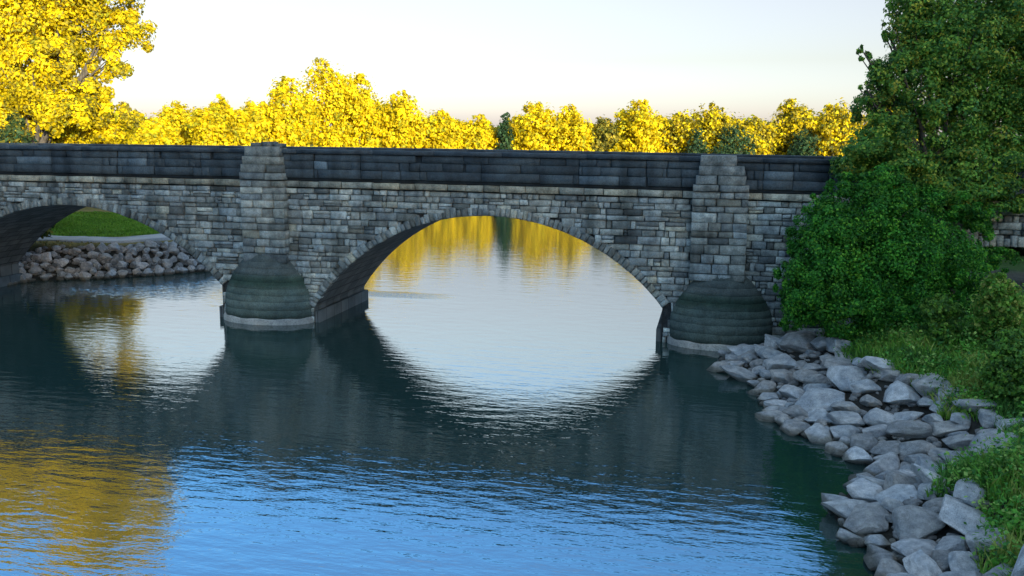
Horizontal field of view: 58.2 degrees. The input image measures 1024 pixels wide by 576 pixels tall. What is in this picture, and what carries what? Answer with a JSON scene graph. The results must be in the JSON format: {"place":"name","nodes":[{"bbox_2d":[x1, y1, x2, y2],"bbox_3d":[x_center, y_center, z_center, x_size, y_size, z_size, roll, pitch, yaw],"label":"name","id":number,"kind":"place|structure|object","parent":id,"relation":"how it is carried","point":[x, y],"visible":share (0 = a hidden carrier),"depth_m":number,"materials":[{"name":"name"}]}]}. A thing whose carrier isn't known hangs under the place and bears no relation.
{"place":"outdoors","nodes":[
{"label":"outdoors","id":0,"kind":"place"},
{"bbox_2d":[48,211,159,236],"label":"lawn grass","id":1,"kind":"structure","parent":0,"point":[100,223],"depth_m":51.92,"materials":[{"name":"plant"}]},
{"bbox_2d":[37,233,170,242],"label":"path","id":2,"kind":"structure","parent":0,"point":[128,239],"depth_m":46.62,"materials":[{"name":"concrete"}]},
{"bbox_2d":[0,216,875,575],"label":"water","id":3,"kind":"structure","parent":0,"point":[482,396],"depth_m":21.36,"materials":[{"name":"liquid"}]},
{"bbox_2d":[863,534,890,548],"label":"boulder","id":4,"kind":"object","parent":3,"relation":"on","point":[880,541],"visible":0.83,"depth_m":15.77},
{"bbox_2d":[874,558,906,575],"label":"boulder","id":5,"kind":"object","parent":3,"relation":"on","point":[886,566],"visible":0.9,"depth_m":14.70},
{"bbox_2d":[891,538,936,557],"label":"boulder","id":6,"kind":"object","parent":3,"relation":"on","point":[905,547],"visible":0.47,"depth_m":15.27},
{"bbox_2d":[902,549,942,575],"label":"boulder","id":7,"kind":"object","parent":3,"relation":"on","point":[920,562],"visible":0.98,"depth_m":14.54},
{"bbox_2d":[5,0,1021,136],"label":"sky","id":8,"kind":"structure","parent":0,"point":[464,59],"materials":[{"name":"white"}]},
{"bbox_2d":[20,131,1023,573],"bbox_3d":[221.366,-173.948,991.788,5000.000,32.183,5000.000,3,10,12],"label":"terrain","id":9,"kind":"structure","parent":0,"point":[1016,273],"depth_m":26.86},
{"bbox_2d":[0,110,55,238],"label":"green bush","id":10,"kind":"object","parent":9,"relation":"on","point":[11,132],"visible":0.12,"depth_m":43.29,"materials":[{"name":"green plant"}]},
{"bbox_2d":[0,0,157,143],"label":"golden tree","id":11,"kind":"object","parent":9,"relation":"on","point":[50,40],"visible":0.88,"depth_m":48.67,"materials":[{"name":"yellow plant"}]},
{"bbox_2d":[7,241,207,285],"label":"rubble","id":12,"kind":"object","parent":9,"relation":"on","point":[53,267],"visible":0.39,"depth_m":44.10,"materials":[{"name":"stone"}]},
{"bbox_2d":[129,110,163,144],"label":"yellow tree","id":13,"kind":"object","parent":9,"relation":"on","point":[145,138],"visible":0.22,"depth_m":97.89,"materials":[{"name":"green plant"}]},
{"bbox_2d":[143,100,197,144],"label":"yellow tree","id":14,"kind":"object","parent":9,"relation":"on","point":[171,121],"visible":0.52,"depth_m":99.21,"materials":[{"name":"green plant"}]},
{"bbox_2d":[184,94,255,145],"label":"yellow tree","id":15,"kind":"object","parent":9,"relation":"on","point":[215,123],"visible":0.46,"depth_m":93.45,"materials":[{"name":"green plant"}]},
{"bbox_2d":[237,99,276,145],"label":"yellow tree","id":16,"kind":"object","parent":9,"relation":"on","point":[260,122],"visible":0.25,"depth_m":95.67,"materials":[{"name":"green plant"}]},
{"bbox_2d":[264,72,318,146],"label":"yellow tree","id":17,"kind":"object","parent":9,"relation":"on","point":[293,124],"visible":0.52,"depth_m":96.47,"materials":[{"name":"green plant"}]},
{"bbox_2d":[296,57,367,146],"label":"yellow tree","id":18,"kind":"object","parent":9,"relation":"on","point":[335,102],"visible":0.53,"depth_m":103.10,"materials":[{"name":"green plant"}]},
{"bbox_2d":[340,72,385,147],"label":"yellow tree","id":19,"kind":"object","parent":9,"relation":"on","point":[371,116],"visible":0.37,"depth_m":107.22,"materials":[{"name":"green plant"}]},
{"bbox_2d":[379,90,436,147],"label":"yellow tree","id":20,"kind":"object","parent":9,"relation":"on","point":[399,127],"visible":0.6,"depth_m":108.24,"materials":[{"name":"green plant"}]},
{"bbox_2d":[415,109,467,148],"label":"yellow tree","id":21,"kind":"object","parent":9,"relation":"on","point":[444,129],"visible":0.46,"depth_m":109.29,"materials":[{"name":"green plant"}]},
{"bbox_2d":[454,114,500,148],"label":"yellow tree","id":22,"kind":"object","parent":9,"relation":"on","point":[481,133],"visible":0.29,"depth_m":110.47,"materials":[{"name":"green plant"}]},
{"bbox_2d":[496,112,515,149],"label":"evergreen tree","id":23,"kind":"object","parent":9,"relation":"on","point":[504,136],"visible":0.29,"depth_m":109.53,"materials":[{"name":"green plant"}]},
{"bbox_2d":[0,142,1023,351],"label":"stone bridge","id":24,"kind":"structure","parent":9,"relation":"on","point":[277,233],"depth_m":32.52,"materials":[{"name":"stone"}]},
{"bbox_2d":[505,101,571,150],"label":"yellow tree","id":25,"kind":"object","parent":9,"relation":"on","point":[533,127],"visible":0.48,"depth_m":110.15,"materials":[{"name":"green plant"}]},
{"bbox_2d":[543,104,595,150],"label":"yellow tree","id":26,"kind":"object","parent":9,"relation":"on","point":[573,128],"visible":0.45,"depth_m":110.12,"materials":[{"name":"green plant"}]},
{"bbox_2d":[587,116,620,151],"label":"olive tree","id":27,"kind":"object","parent":9,"relation":"on","point":[602,139],"visible":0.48,"depth_m":110.65,"materials":[{"name":"yellow plant"}]},
{"bbox_2d":[606,99,669,152],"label":"yellow tree","id":28,"kind":"object","parent":9,"relation":"on","point":[636,126],"visible":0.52,"depth_m":109.66,"materials":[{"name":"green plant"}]},
{"bbox_2d":[659,109,693,152],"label":"yellow tree","id":29,"kind":"object","parent":9,"relation":"on","point":[677,129],"visible":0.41,"depth_m":110.68,"materials":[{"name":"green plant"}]},
{"bbox_2d":[685,127,708,153],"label":"dark bush","id":30,"kind":"object","parent":9,"relation":"on","point":[693,147],"visible":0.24,"depth_m":107.69,"materials":[{"name":"green plant"}]},
{"bbox_2d":[681,101,743,153],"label":"yellow tree","id":31,"kind":"object","parent":9,"relation":"on","point":[713,120],"visible":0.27,"depth_m":110.38,"materials":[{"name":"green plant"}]},
{"bbox_2d":[706,361,729,372],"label":"boulder","id":32,"kind":"object","parent":9,"relation":"on","point":[714,367],"visible":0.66,"depth_m":27.48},
{"bbox_2d":[711,120,756,154],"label":"dark bush","id":33,"kind":"object","parent":9,"relation":"on","point":[731,146],"visible":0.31,"depth_m":107.08,"materials":[{"name":"green plant"}]},
{"bbox_2d":[719,365,757,381],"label":"boulder","id":34,"kind":"object","parent":9,"relation":"on","point":[740,374],"visible":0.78,"depth_m":26.43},
{"bbox_2d":[727,345,754,355],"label":"boulder","id":35,"kind":"object","parent":9,"relation":"on","point":[738,350],"visible":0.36,"depth_m":28.60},
{"bbox_2d":[737,115,780,154],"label":"yellow tree","id":36,"kind":"object","parent":9,"relation":"on","point":[762,138],"visible":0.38,"depth_m":110.28,"materials":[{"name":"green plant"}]},
{"bbox_2d":[755,380,775,391],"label":"boulder","id":37,"kind":"object","parent":9,"relation":"on","point":[767,385],"visible":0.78,"depth_m":25.25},
{"bbox_2d":[757,347,781,358],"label":"boulder","id":38,"kind":"object","parent":9,"relation":"on","point":[766,352],"visible":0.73,"depth_m":27.17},
{"bbox_2d":[764,334,778,348],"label":"boulder","id":39,"kind":"object","parent":9,"relation":"on","point":[769,340],"visible":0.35,"depth_m":28.39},
{"bbox_2d":[755,410,788,422],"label":"boulder","id":40,"kind":"object","parent":9,"relation":"on","point":[767,416],"visible":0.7,"depth_m":22.81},
{"bbox_2d":[763,399,786,407],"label":"boulder","id":41,"kind":"object","parent":9,"relation":"on","point":[775,402],"visible":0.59,"depth_m":23.60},
{"bbox_2d":[762,353,795,369],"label":"boulder","id":42,"kind":"object","parent":9,"relation":"on","point":[784,360],"visible":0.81,"depth_m":26.29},
{"bbox_2d":[770,369,793,383],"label":"boulder","id":43,"kind":"object","parent":9,"relation":"on","point":[782,375],"visible":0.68,"depth_m":25.45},
{"bbox_2d":[779,384,804,398],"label":"boulder","id":44,"kind":"object","parent":9,"relation":"on","point":[788,391],"visible":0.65,"depth_m":24.06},
{"bbox_2d":[766,98,821,155],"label":"yellow tree","id":45,"kind":"object","parent":9,"relation":"on","point":[792,117],"visible":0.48,"depth_m":110.24,"materials":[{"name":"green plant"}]},
{"bbox_2d":[782,405,807,416],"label":"boulder","id":46,"kind":"object","parent":9,"relation":"on","point":[795,410],"visible":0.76,"depth_m":22.66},
{"bbox_2d":[779,419,810,435],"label":"boulder","id":47,"kind":"object","parent":9,"relation":"on","point":[791,427],"visible":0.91,"depth_m":21.84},
{"bbox_2d":[779,332,814,352],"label":"boulder","id":48,"kind":"object","parent":9,"relation":"on","point":[797,341],"visible":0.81,"depth_m":26.86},
{"bbox_2d":[786,128,821,155],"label":"dark bush","id":49,"kind":"object","parent":9,"relation":"on","point":[802,146],"visible":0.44,"depth_m":107.37,"materials":[{"name":"green plant"}]},
{"bbox_2d":[792,368,817,382],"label":"boulder","id":50,"kind":"object","parent":9,"relation":"on","point":[800,374],"visible":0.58,"depth_m":24.88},
{"bbox_2d":[802,374,828,383],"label":"boulder","id":51,"kind":"object","parent":9,"relation":"on","point":[815,378],"visible":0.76,"depth_m":24.16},
{"bbox_2d":[804,407,832,423],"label":"boulder","id":52,"kind":"object","parent":9,"relation":"on","point":[815,414],"visible":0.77,"depth_m":22.29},
{"bbox_2d":[810,336,826,350],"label":"boulder","id":53,"kind":"object","parent":9,"relation":"on","point":[819,343],"visible":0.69,"depth_m":26.31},
{"bbox_2d":[804,423,833,443],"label":"boulder","id":54,"kind":"object","parent":9,"relation":"on","point":[817,433],"visible":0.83,"depth_m":21.35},
{"bbox_2d":[794,388,844,411],"bbox_3d":[7.671,2.841,22.945,1.266,0.577,0.953,-6,25,5],"label":"boulder","id":55,"kind":"object","parent":9,"relation":"on","point":[813,398],"visible":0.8,"depth_m":22.78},
{"bbox_2d":[821,493,848,507],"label":"boulder","id":56,"kind":"object","parent":9,"relation":"on","point":[825,497],"visible":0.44,"depth_m":17.67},
{"bbox_2d":[824,441,848,453],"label":"boulder","id":57,"kind":"object","parent":9,"relation":"on","point":[830,447],"visible":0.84,"depth_m":20.50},
{"bbox_2d":[824,356,851,368],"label":"boulder","id":58,"kind":"object","parent":9,"relation":"on","point":[830,361],"visible":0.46,"depth_m":24.48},
{"bbox_2d":[811,97,866,155],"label":"yellow tree","id":59,"kind":"object","parent":9,"relation":"on","point":[835,124],"visible":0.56,"depth_m":108.67,"materials":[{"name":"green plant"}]},
{"bbox_2d":[825,337,856,352],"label":"boulder","id":60,"kind":"object","parent":9,"relation":"on","point":[836,343],"visible":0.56,"depth_m":25.60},
{"bbox_2d":[821,499,867,518],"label":"boulder","id":61,"kind":"object","parent":9,"relation":"on","point":[843,508],"visible":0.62,"depth_m":16.84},
{"bbox_2d":[830,424,860,440],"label":"boulder","id":62,"kind":"object","parent":9,"relation":"on","point":[839,431],"visible":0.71,"depth_m":21.29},
{"bbox_2d":[830,401,860,413],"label":"boulder","id":63,"kind":"object","parent":9,"relation":"on","point":[845,406],"visible":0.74,"depth_m":22.13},
{"bbox_2d":[826,411,865,426],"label":"boulder","id":64,"kind":"object","parent":9,"relation":"on","point":[855,419],"visible":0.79,"depth_m":21.68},
{"bbox_2d":[826,365,866,391],"bbox_3d":[8.528,2.335,23.387,1.092,0.555,1.140,-13,38,-39],"label":"boulder","id":65,"kind":"object","parent":9,"relation":"on","point":[842,378],"visible":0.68,"depth_m":23.21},
{"bbox_2d":[836,528,862,542],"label":"boulder","id":66,"kind":"object","parent":9,"relation":"on","point":[843,535],"visible":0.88,"depth_m":15.98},
{"bbox_2d":[842,446,874,463],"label":"boulder","id":67,"kind":"object","parent":9,"relation":"on","point":[856,455],"visible":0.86,"depth_m":19.83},
{"bbox_2d":[850,433,877,450],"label":"boulder","id":68,"kind":"object","parent":9,"relation":"on","point":[867,442],"visible":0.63,"depth_m":20.49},
{"bbox_2d":[846,478,883,502],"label":"boulder","id":69,"kind":"object","parent":9,"relation":"on","point":[864,489],"visible":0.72,"depth_m":17.57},
{"bbox_2d":[719,337,1011,572],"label":"gravel","id":70,"kind":"structure","parent":9,"relation":"on","point":[859,542],"depth_m":20.33,"materials":[{"name":"stone"}]},
{"bbox_2d":[843,503,888,534],"bbox_3d":[6.354,4.169,16.520,0.914,0.372,0.796,-12,17,-1],"label":"boulder","id":71,"kind":"object","parent":9,"relation":"on","point":[865,518],"visible":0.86,"depth_m":16.36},
{"bbox_2d":[850,379,881,393],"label":"boulder","id":72,"kind":"object","parent":9,"relation":"on","point":[865,386],"visible":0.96,"depth_m":22.62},
{"bbox_2d":[859,394,882,406],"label":"boulder","id":73,"kind":"object","parent":9,"relation":"on","point":[867,400],"visible":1,"depth_m":22.11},
{"bbox_2d":[862,424,886,438],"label":"boulder","id":74,"kind":"object","parent":9,"relation":"on","point":[876,431],"visible":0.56,"depth_m":20.98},
{"bbox_2d":[861,356,894,370],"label":"boulder","id":75,"kind":"object","parent":9,"relation":"on","point":[878,363],"visible":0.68,"depth_m":23.05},
{"bbox_2d":[863,407,895,425],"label":"boulder","id":76,"kind":"object","parent":9,"relation":"on","point":[874,416],"visible":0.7,"depth_m":21.42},
{"bbox_2d":[863,551,896,570],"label":"boulder","id":77,"kind":"object","parent":9,"relation":"on","point":[872,560],"visible":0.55,"depth_m":15.15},
{"bbox_2d":[863,456,899,474],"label":"boulder","id":78,"kind":"object","parent":9,"relation":"on","point":[881,465],"visible":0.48,"depth_m":19.09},
{"bbox_2d":[870,440,900,455],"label":"boulder","id":79,"kind":"object","parent":9,"relation":"on","point":[882,447],"visible":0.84,"depth_m":19.94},
{"bbox_2d":[878,369,902,381],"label":"boulder","id":80,"kind":"object","parent":9,"relation":"on","point":[888,375],"visible":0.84,"depth_m":22.67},
{"bbox_2d":[881,497,903,513],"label":"boulder","id":81,"kind":"object","parent":9,"relation":"on","point":[889,504],"visible":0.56,"depth_m":16.60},
{"bbox_2d":[875,484,917,502],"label":"boulder","id":82,"kind":"object","parent":9,"relation":"on","point":[901,492],"visible":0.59,"depth_m":17.05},
{"bbox_2d":[772,162,1022,339],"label":"green bush","id":83,"kind":"object","parent":9,"relation":"on","point":[879,254],"visible":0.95,"depth_m":25.83,"materials":[{"name":"green plant"}]},
{"bbox_2d":[883,470,917,489],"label":"boulder","id":84,"kind":"object","parent":9,"relation":"on","point":[893,477],"visible":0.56,"depth_m":17.65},
{"bbox_2d":[883,380,920,404],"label":"boulder","id":85,"kind":"object","parent":9,"relation":"on","point":[899,392],"visible":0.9,"depth_m":21.86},
{"bbox_2d":[884,420,932,437],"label":"boulder","id":86,"kind":"object","parent":9,"relation":"on","point":[908,428],"visible":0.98,"depth_m":20.21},
{"bbox_2d":[894,411,923,420],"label":"boulder","id":87,"kind":"object","parent":9,"relation":"on","point":[910,415],"visible":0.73,"depth_m":21.05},
{"bbox_2d":[894,373,923,384],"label":"boulder","id":88,"kind":"object","parent":9,"relation":"on","point":[905,378],"visible":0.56,"depth_m":22.25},
{"bbox_2d":[899,440,936,460],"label":"boulder","id":89,"kind":"object","parent":9,"relation":"on","point":[915,447],"visible":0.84,"depth_m":19.64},
{"bbox_2d":[892,505,945,539],"bbox_3d":[7.122,4.156,15.992,0.880,0.535,0.877,2,10,10],"label":"boulder","id":90,"kind":"object","parent":9,"relation":"on","point":[914,521],"visible":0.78,"depth_m":15.84,"materials":[{"name":"stone"}]},
{"bbox_2d":[816,283,1023,575],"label":"grass","id":91,"kind":"structure","parent":9,"relation":"on","point":[879,349],"depth_m":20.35,"materials":[{"name":"plant"}]},
{"bbox_2d":[904,454,936,463],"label":"boulder","id":92,"kind":"object","parent":9,"relation":"on","point":[910,458],"visible":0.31,"depth_m":19.14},
{"bbox_2d":[828,0,1023,243],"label":"green tree","id":93,"kind":"object","parent":9,"relation":"on","point":[940,47],"visible":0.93,"depth_m":27.81,"materials":[{"name":"green plant"}]},
{"bbox_2d":[917,482,938,499],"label":"boulder","id":94,"kind":"object","parent":9,"relation":"on","point":[922,488],"visible":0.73,"depth_m":16.75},
{"bbox_2d":[911,463,946,487],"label":"boulder","id":95,"kind":"object","parent":9,"relation":"on","point":[922,473],"visible":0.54,"depth_m":17.11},
{"bbox_2d":[911,373,951,396],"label":"boulder","id":96,"kind":"object","parent":9,"relation":"on","point":[921,386],"visible":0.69,"depth_m":21.70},
{"bbox_2d":[922,413,942,422],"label":"boulder","id":97,"kind":"object","parent":9,"relation":"on","point":[932,417],"visible":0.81,"depth_m":20.42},
{"bbox_2d":[922,497,943,508],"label":"boulder","id":98,"kind":"object","parent":9,"relation":"on","point":[930,504],"visible":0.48,"depth_m":16.33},
{"bbox_2d":[932,550,950,571],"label":"boulder","id":99,"kind":"object","parent":9,"relation":"on","point":[940,555],"visible":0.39,"depth_m":14.80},
{"bbox_2d":[918,293,967,343],"bbox_3d":[11.230,1.093,24.080,1.210,1.970,1.185,3,10,12],"label":"leafy shrub","id":100,"kind":"object","parent":9,"relation":"on","point":[940,311],"visible":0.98,"depth_m":23.76,"materials":[{"name":"green plant"}]},
{"bbox_2d":[929,420,969,436],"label":"boulder","id":101,"kind":"object","parent":9,"relation":"on","point":[941,428],"visible":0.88,"depth_m":19.94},
{"bbox_2d":[935,535,966,551],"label":"boulder","id":102,"kind":"object","parent":9,"relation":"on","point":[951,543],"visible":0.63,"depth_m":15.10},
{"bbox_2d":[937,451,972,461],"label":"boulder","id":103,"kind":"object","parent":9,"relation":"on","point":[943,457],"visible":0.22,"depth_m":18.69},
{"bbox_2d":[941,434,973,449],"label":"boulder","id":104,"kind":"object","parent":9,"relation":"on","point":[960,441],"visible":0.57,"depth_m":19.20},
{"bbox_2d":[937,571,982,575],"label":"boulder","id":105,"kind":"object","parent":9,"relation":"on","point":[961,573],"visible":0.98,"depth_m":13.90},
{"bbox_2d":[950,412,970,423],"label":"boulder","id":106,"kind":"object","parent":9,"relation":"on","point":[956,417],"visible":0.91,"depth_m":20.10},
{"bbox_2d":[938,494,988,535],"bbox_3d":[7.803,3.985,15.570,1.095,0.340,1.257,22,23,26],"label":"boulder","id":107,"kind":"object","parent":9,"relation":"on","point":[955,514],"visible":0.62,"depth_m":15.54,"materials":[{"name":"stone"}]},
{"bbox_2d":[947,551,983,571],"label":"boulder","id":108,"kind":"object","parent":9,"relation":"on","point":[960,561],"visible":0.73,"depth_m":14.38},
{"bbox_2d":[953,478,985,508],"bbox_3d":[8.107,3.648,16.236,0.606,0.397,0.805,32,39,25],"label":"boulder","id":109,"kind":"object","parent":9,"relation":"on","point":[971,491],"visible":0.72,"depth_m":16.09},
{"bbox_2d":[952,399,996,411],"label":"boulder","id":110,"kind":"object","parent":9,"relation":"on","point":[972,405],"visible":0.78,"depth_m":20.17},
{"bbox_2d":[965,527,1015,555],"bbox_3d":[7.676,4.091,14.718,0.817,0.368,0.701,-8,20,-7],"label":"boulder","id":111,"kind":"object","parent":9,"relation":"on","point":[970,540],"visible":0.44,"depth_m":14.66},
{"bbox_2d":[977,409,1004,427],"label":"boulder","id":112,"kind":"object","parent":9,"relation":"on","point":[986,417],"visible":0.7,"depth_m":19.49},
{"bbox_2d":[969,430,1013,455],"bbox_3d":[9.470,3.127,18.030,0.796,0.590,1.070,-3,10,-21],"label":"boulder","id":113,"kind":"object","parent":9,"relation":"on","point":[981,436],"visible":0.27,"depth_m":18.08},
{"bbox_2d":[967,272,1023,341],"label":"leafy shrub","id":114,"kind":"object","parent":9,"relation":"on","point":[998,304],"visible":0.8,"depth_m":22.70,"materials":[{"name":"green plant"}]},
{"bbox_2d":[982,563,1013,575],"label":"boulder","id":115,"kind":"object","parent":9,"relation":"on","point":[995,570],"visible":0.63,"depth_m":13.64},
{"bbox_2d":[975,328,1023,399],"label":"leafy shrub","id":116,"kind":"object","parent":9,"relation":"on","point":[1002,370],"visible":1,"depth_m":19.98,"materials":[{"name":"green plant"}]},
{"bbox_2d":[995,418,1023,431],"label":"boulder","id":117,"kind":"object","parent":9,"relation":"on","point":[1003,421],"visible":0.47,"depth_m":19.11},
{"bbox_2d":[1011,544,1023,575],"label":"boulder","id":118,"kind":"object","parent":9,"relation":"on","point":[1018,569],"visible":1,"depth_m":12.89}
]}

